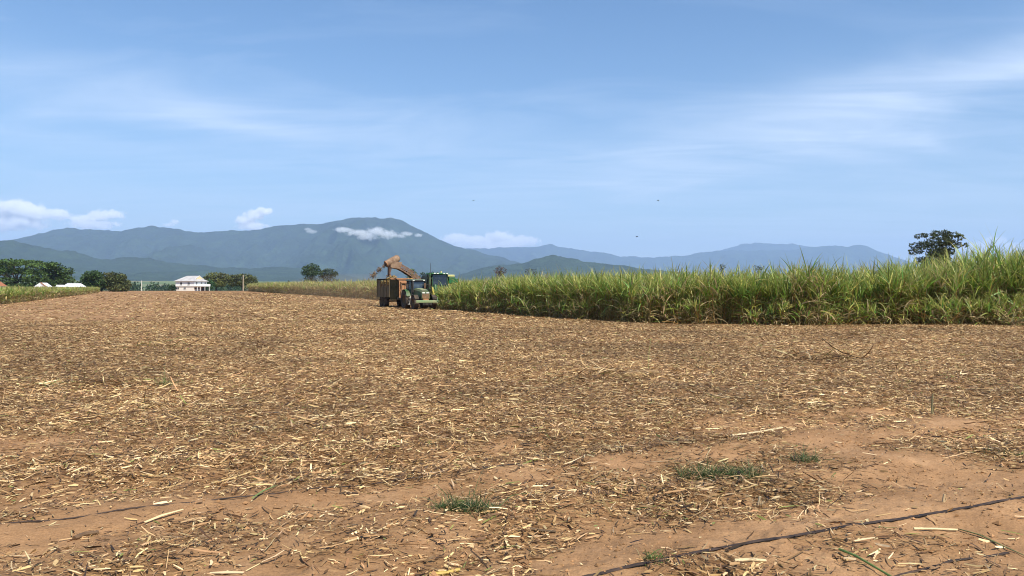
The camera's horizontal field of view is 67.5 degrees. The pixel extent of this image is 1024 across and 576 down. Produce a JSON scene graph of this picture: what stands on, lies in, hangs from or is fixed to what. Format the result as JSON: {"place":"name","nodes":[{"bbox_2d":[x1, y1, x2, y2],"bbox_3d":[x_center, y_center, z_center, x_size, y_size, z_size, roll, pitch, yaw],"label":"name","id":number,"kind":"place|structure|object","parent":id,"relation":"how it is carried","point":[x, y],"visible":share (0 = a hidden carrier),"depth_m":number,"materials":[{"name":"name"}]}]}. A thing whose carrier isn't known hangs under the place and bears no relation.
{"place":"outdoors","nodes":[
{"label":"outdoors","id":0,"kind":"place"},
{"bbox_2d":[0,240,369,281],"bbox_3d":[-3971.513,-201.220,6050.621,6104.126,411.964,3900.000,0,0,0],"label":"hills","id":1,"kind":"structure","parent":0,"point":[140,269],"depth_m":6234.90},
{"bbox_2d":[6,217,520,280],"bbox_3d":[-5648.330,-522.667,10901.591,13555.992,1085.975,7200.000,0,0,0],"label":"mountains","id":2,"kind":"structure","parent":0,"point":[361,248],"depth_m":10557.54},
{"bbox_2d":[0,281,1023,575],"bbox_3d":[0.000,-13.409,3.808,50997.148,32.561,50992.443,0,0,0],"label":"ground","id":3,"kind":"structure","parent":0,"point":[22,535],"depth_m":7.79,"materials":[{"name":"soil"}]},
{"bbox_2d":[0,258,57,287],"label":"spreading tree","id":4,"kind":"object","parent":3,"relation":"on","point":[7,266],"visible":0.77,"depth_m":296.89,"materials":[{"name":"green plant"}]},
{"bbox_2d":[35,282,51,286],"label":"farm shed","id":5,"kind":"structure","parent":3,"relation":"on","point":[43,284],"depth_m":284.19,"materials":[{"name":"white paint"}]},
{"bbox_2d":[0,285,99,304],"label":"young sugar cane","id":6,"kind":"object","parent":3,"relation":"on","point":[12,294],"visible":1,"depth_m":129.58,"materials":[{"name":"green plant"}]},
{"bbox_2d":[38,261,75,285],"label":"rounded tree","id":7,"kind":"object","parent":3,"relation":"on","point":[58,276],"visible":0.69,"depth_m":308.50,"materials":[{"name":"green plant"}]},
{"bbox_2d":[64,283,85,286],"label":"farm shed","id":8,"kind":"structure","parent":3,"relation":"on","point":[74,284],"depth_m":287.25,"materials":[{"name":"white paint"}]},
{"bbox_2d":[72,530,98,539],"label":"cane stalk","id":9,"kind":"object","parent":3,"relation":"on","point":[87,533],"visible":0.99,"depth_m":6.29,"materials":[{"name":"brown plant"}]},
{"bbox_2d":[16,370,165,389],"bbox_3d":[-8.872,2.103,16.137,3.602,1.044,2.336,0,0,0],"label":"straw heap","id":10,"kind":"object","parent":3,"relation":"on","point":[115,381],"visible":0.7,"depth_m":16.13,"materials":[{"name":"beige plant"}]},
{"bbox_2d":[76,270,108,291],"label":"mango tree","id":11,"kind":"object","parent":3,"relation":"on","point":[92,278],"visible":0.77,"depth_m":297.31,"materials":[{"name":"green plant"}]},
{"bbox_2d":[101,271,133,291],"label":"bushy tree","id":12,"kind":"object","parent":3,"relation":"on","point":[116,280],"visible":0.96,"depth_m":302.04,"materials":[{"name":"green plant"}]},
{"bbox_2d":[64,390,222,412],"bbox_3d":[-6.322,2.019,13.228,3.067,0.698,1.983,0,0,16],"label":"straw heap","id":13,"kind":"object","parent":3,"relation":"on","point":[164,402],"visible":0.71,"depth_m":13.19,"materials":[{"name":"beige plant"}]},
{"bbox_2d":[3,281,288,290],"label":"distant woodland","id":14,"kind":"object","parent":3,"relation":"on","point":[153,287],"visible":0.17,"depth_m":673.74,"materials":[{"name":"green plant"}]},
{"bbox_2d":[115,336,201,348],"bbox_3d":[-12.491,2.215,26.561,3.632,1.056,3.033,0,0,0],"label":"straw heap","id":15,"kind":"object","parent":3,"relation":"on","point":[141,345],"visible":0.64,"depth_m":26.77,"materials":[{"name":"beige plant"}]},
{"bbox_2d":[146,371,186,385],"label":"grass tuft","id":16,"kind":"object","parent":3,"relation":"on","point":[164,381],"visible":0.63,"depth_m":16.03,"materials":[{"name":"beige plant"}]},
{"bbox_2d":[167,284,175,290],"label":"leafy shrub","id":17,"kind":"object","parent":3,"relation":"on","point":[172,288],"visible":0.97,"depth_m":351.89,"materials":[{"name":"green plant"}]},
{"bbox_2d":[175,276,209,290],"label":"house","id":18,"kind":"structure","parent":3,"relation":"on","point":[192,283],"depth_m":342.34,"materials":[{"name":"white paint"}]},
{"bbox_2d":[206,279,216,290],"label":"leafy shrub","id":19,"kind":"object","parent":3,"relation":"on","point":[211,284],"visible":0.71,"depth_m":365.85,"materials":[{"name":"green plant"}]},
{"bbox_2d":[203,272,230,290],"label":"bushy tree","id":20,"kind":"object","parent":3,"relation":"on","point":[219,280],"visible":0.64,"depth_m":383.00,"materials":[{"name":"green plant"}]},
{"bbox_2d":[211,471,252,482],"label":"cane stalk","id":21,"kind":"object","parent":3,"relation":"on","point":[233,477],"visible":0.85,"depth_m":8.25,"materials":[{"name":"beige plant"}]},
{"bbox_2d":[224,273,257,290],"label":"bushy tree","id":22,"kind":"object","parent":3,"relation":"on","point":[236,280],"visible":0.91,"depth_m":376.41,"materials":[{"name":"green plant"}]},
{"bbox_2d":[0,463,519,523],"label":"irrigation tape","id":23,"kind":"object","parent":3,"relation":"on","point":[228,498],"visible":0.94,"depth_m":7.24,"materials":[{"name":"black plastic"}]},
{"bbox_2d":[251,485,276,498],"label":"cane leaf","id":24,"kind":"object","parent":23,"relation":"on","point":[263,491],"visible":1,"depth_m":7.41,"materials":[{"name":"green plant"}]},
{"bbox_2d":[301,263,322,281],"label":"gum tree","id":25,"kind":"object","parent":3,"relation":"on","point":[312,271],"visible":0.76,"depth_m":328.99,"materials":[{"name":"green plant"}]},
{"bbox_2d":[318,268,341,282],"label":"gum tree","id":26,"kind":"object","parent":3,"relation":"on","point":[332,274],"visible":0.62,"depth_m":334.76,"materials":[{"name":"green plant"}]},
{"bbox_2d":[245,277,491,299],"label":"distant sugar cane","id":27,"kind":"object","parent":3,"relation":"on","point":[359,289],"visible":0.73,"depth_m":175.27,"materials":[{"name":"green plant"}]},
{"bbox_2d":[345,521,396,542],"bbox_3d":[-1.109,1.965,6.175,0.064,0.034,0.658,0,0,27],"label":"cane stalk","id":28,"kind":"object","parent":3,"relation":"on","point":[354,539],"visible":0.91,"depth_m":5.99,"materials":[{"name":"beige plant"}]},
{"bbox_2d":[377,276,412,306],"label":"cane trailer","id":29,"kind":"object","parent":3,"relation":"on","point":[392,292],"visible":0.7,"depth_m":84.01,"materials":[{"name":"black metal"}]},
{"bbox_2d":[378,275,396,289],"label":"billet load","id":30,"kind":"object","parent":29,"relation":"in","point":[387,281],"visible":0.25,"depth_m":86.41,"materials":[{"name":"plant"}]},
{"bbox_2d":[401,278,438,309],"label":"farm tractor","id":31,"kind":"object","parent":3,"relation":"on","point":[415,293],"visible":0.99,"depth_m":78.16,"materials":[{"name":"green metal"}]},
{"bbox_2d":[384,255,457,306],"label":"cane harvester","id":32,"kind":"object","parent":3,"relation":"on","point":[432,279],"visible":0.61,"depth_m":85.63,"materials":[{"name":"green paint"}]},
{"bbox_2d":[368,264,386,278],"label":"flying trash","id":33,"kind":"object","parent":32,"relation":"attached to","point":[379,269],"visible":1,"depth_m":86.90,"materials":[{"name":"plant"}]},
{"bbox_2d":[429,568,459,574],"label":"cane stalk","id":34,"kind":"object","parent":3,"relation":"on","point":[447,571],"visible":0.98,"depth_m":5.46,"materials":[{"name":"beige plant"}]},
{"bbox_2d":[423,479,534,518],"bbox_3d":[-0.359,1.928,6.988,1.005,0.530,0.954,0,0,24],"label":"grass tuft","id":35,"kind":"object","parent":3,"relation":"on","point":[452,503],"visible":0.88,"depth_m":6.92,"materials":[{"name":"green plant"}]},
{"bbox_2d":[494,266,505,277],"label":"bushy tree","id":36,"kind":"object","parent":3,"relation":"on","point":[500,271],"visible":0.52,"depth_m":299.89,"materials":[{"name":"green plant"}]},
{"bbox_2d":[0,292,1023,575],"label":"straw litter","id":37,"kind":"object","parent":3,"relation":"on","point":[550,326],"visible":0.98,"depth_m":13.79,"materials":[{"name":"beige plant"}]},
{"bbox_2d":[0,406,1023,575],"bbox_3d":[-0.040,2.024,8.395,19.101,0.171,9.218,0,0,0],"label":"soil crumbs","id":38,"kind":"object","parent":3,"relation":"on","point":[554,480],"visible":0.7,"depth_m":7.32,"materials":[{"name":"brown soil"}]},
{"bbox_2d":[527,527,555,532],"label":"cane stalk","id":39,"kind":"object","parent":3,"relation":"on","point":[544,530],"visible":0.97,"depth_m":6.43,"materials":[{"name":"brown plant"}]},
{"bbox_2d":[546,340,686,379],"bbox_3d":[2.239,1.809,18.130,3.694,1.099,2.842,0,0,0],"label":"straw heap","id":40,"kind":"object","parent":3,"relation":"on","point":[611,370],"visible":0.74,"depth_m":17.68,"materials":[{"name":"beige plant"}]},
{"bbox_2d":[636,548,669,565],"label":"grass tuft","id":41,"kind":"object","parent":3,"relation":"on","point":[655,555],"visible":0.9,"depth_m":5.64,"materials":[{"name":"green plant"}]},
{"bbox_2d":[667,297,702,323],"bbox_3d":[10.221,1.426,45.785,1.991,2.057,2.769,0,0,39],"label":"sugar cane clump","id":42,"kind":"object","parent":3,"relation":"on","point":[687,310],"visible":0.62,"depth_m":45.58,"materials":[{"name":"green plant"}]},
{"bbox_2d":[650,446,781,484],"bbox_3d":[2.216,1.922,8.223,1.360,0.523,1.136,0,0,0],"label":"grass tuft","id":43,"kind":"object","parent":3,"relation":"on","point":[730,472],"visible":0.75,"depth_m":8.10,"materials":[{"name":"green plant"}]},
{"bbox_2d":[430,240,1023,325],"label":"standing sugar cane","id":44,"kind":"object","parent":3,"relation":"on","point":[738,298],"visible":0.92,"depth_m":45.88,"materials":[{"name":"green plant"}]},
{"bbox_2d":[638,489,861,522],"bbox_3d":[2.160,1.991,6.878,2.042,0.434,1.053,0,0,0],"label":"straw heap","id":45,"kind":"object","parent":3,"relation":"on","point":[755,510],"visible":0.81,"depth_m":6.90,"materials":[{"name":"beige plant"}]},
{"bbox_2d":[734,558,766,561],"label":"cane stalk","id":46,"kind":"object","parent":3,"relation":"on","point":[750,559],"visible":0.93,"depth_m":5.57,"materials":[{"name":"beige plant"}]},
{"bbox_2d":[732,427,782,435],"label":"cane stalk","id":47,"kind":"object","parent":3,"relation":"on","point":[756,431],"visible":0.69,"depth_m":10.62,"materials":[{"name":"beige plant"}]},
{"bbox_2d":[583,496,1023,575],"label":"irrigation tape","id":48,"kind":"object","parent":3,"relation":"on","point":[771,538],"visible":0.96,"depth_m":6.15,"materials":[{"name":"black plastic"}]},
{"bbox_2d":[767,245,840,325],"bbox_3d":[17.026,0.131,43.496,4.482,5.193,3.930,0,0,-24],"label":"sugar cane clump","id":49,"kind":"object","parent":3,"relation":"on","point":[808,277],"visible":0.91,"depth_m":43.40,"materials":[{"name":"green plant"}]},
{"bbox_2d":[782,442,836,464],"bbox_3d":[3.404,1.949,8.983,0.669,0.376,0.625,0,0,0],"label":"grass tuft","id":50,"kind":"object","parent":3,"relation":"on","point":[812,458],"visible":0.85,"depth_m":8.95,"materials":[{"name":"green plant"}]},
{"bbox_2d":[754,336,873,361],"bbox_3d":[8.582,1.923,22.374,3.638,1.438,2.920,0,0,38],"label":"straw heap","id":51,"kind":"object","parent":3,"relation":"on","point":[832,355],"visible":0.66,"depth_m":22.06,"materials":[{"name":"beige plant"}]},
{"bbox_2d":[838,548,891,575],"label":"cane stalk","id":52,"kind":"object","parent":3,"relation":"on","point":[862,559],"visible":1,"depth_m":5.61,"materials":[{"name":"green plant"}]},
{"bbox_2d":[861,251,930,324],"bbox_3d":[22.456,0.232,44.244,4.339,4.797,3.734,0,0,-22],"label":"sugar cane clump","id":53,"kind":"object","parent":3,"relation":"on","point":[901,286],"visible":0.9,"depth_m":44.18,"materials":[{"name":"green plant"}]},
{"bbox_2d":[931,394,933,413],"bbox_3d":[6.770,1.877,12.335,0.069,0.342,0.034,0,0,0],"label":"cane stub","id":54,"kind":"object","parent":3,"relation":"on","point":[932,409],"visible":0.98,"depth_m":12.32,"materials":[{"name":"brown plant"}]},
{"bbox_2d":[913,527,957,530],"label":"cane stalk","id":55,"kind":"object","parent":3,"relation":"on","point":[922,528],"visible":1,"depth_m":6.33,"materials":[{"name":"beige plant"}]},
{"bbox_2d":[908,229,967,269],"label":"lone tree","id":56,"kind":"object","parent":3,"relation":"on","point":[946,238],"visible":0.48,"depth_m":128.79,"materials":[{"name":"green plant"}]},
{"bbox_2d":[894,552,1009,575],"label":"irrigation tape","id":57,"kind":"object","parent":3,"relation":"on","point":[948,561],"visible":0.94,"depth_m":5.67,"materials":[{"name":"black plastic"}]},
{"bbox_2d":[907,289,999,324],"bbox_3d":[24.545,1.216,42.632,4.741,2.645,3.323,0,0,31],"label":"sugar cane clump","id":58,"kind":"object","parent":3,"relation":"on","point":[969,305],"visible":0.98,"depth_m":42.69,"materials":[{"name":"green plant"}]},
{"bbox_2d":[931,229,1022,324],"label":"sugar cane clump","id":59,"kind":"object","parent":3,"relation":"on","point":[984,262],"visible":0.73,"depth_m":44.08,"materials":[{"name":"green plant"}]},
{"bbox_2d":[958,528,1022,554],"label":"cane leaf","id":60,"kind":"object","parent":3,"relation":"on","point":[990,540],"visible":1,"depth_m":6.14,"materials":[{"name":"plant"}]},
{"bbox_2d":[976,284,1023,325],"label":"sugar cane clump","id":61,"kind":"object","parent":3,"relation":"on","point":[1011,312],"visible":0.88,"depth_m":42.55,"materials":[{"name":"green plant"}]},
{"bbox_2d":[977,446,1023,455],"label":"grass tuft","id":62,"kind":"object","parent":3,"relation":"on","point":[1000,452],"visible":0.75,"depth_m":9.33,"materials":[{"name":"green plant"}]},
{"bbox_2d":[996,239,1023,323],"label":"sugar cane clump","id":63,"kind":"object","parent":3,"relation":"on","point":[1013,265],"visible":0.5,"depth_m":44.22,"materials":[{"name":"green plant"}]},
{"bbox_2d":[0,0,1023,262],"label":"sky","id":64,"kind":"structure","parent":0,"point":[878,125],"materials":[{"name":"blue"}]},
{"bbox_2d":[455,255,680,281],"bbox_3d":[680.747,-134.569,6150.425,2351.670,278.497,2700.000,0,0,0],"label":"hills","id":65,"kind":"structure","parent":0,"point":[553,262],"depth_m":6059.44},
{"bbox_2d":[466,244,920,277],"bbox_3d":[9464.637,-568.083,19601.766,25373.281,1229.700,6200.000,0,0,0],"label":"mountains","id":66,"kind":"structure","parent":0,"point":[853,254],"depth_m":19813.74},
{"bbox_2d":[720,243,808,250],"bbox_3d":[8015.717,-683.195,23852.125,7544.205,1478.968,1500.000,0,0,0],"label":"mountains","id":67,"kind":"structure","parent":0,"point":[761,246],"depth_m":23969.06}
]}

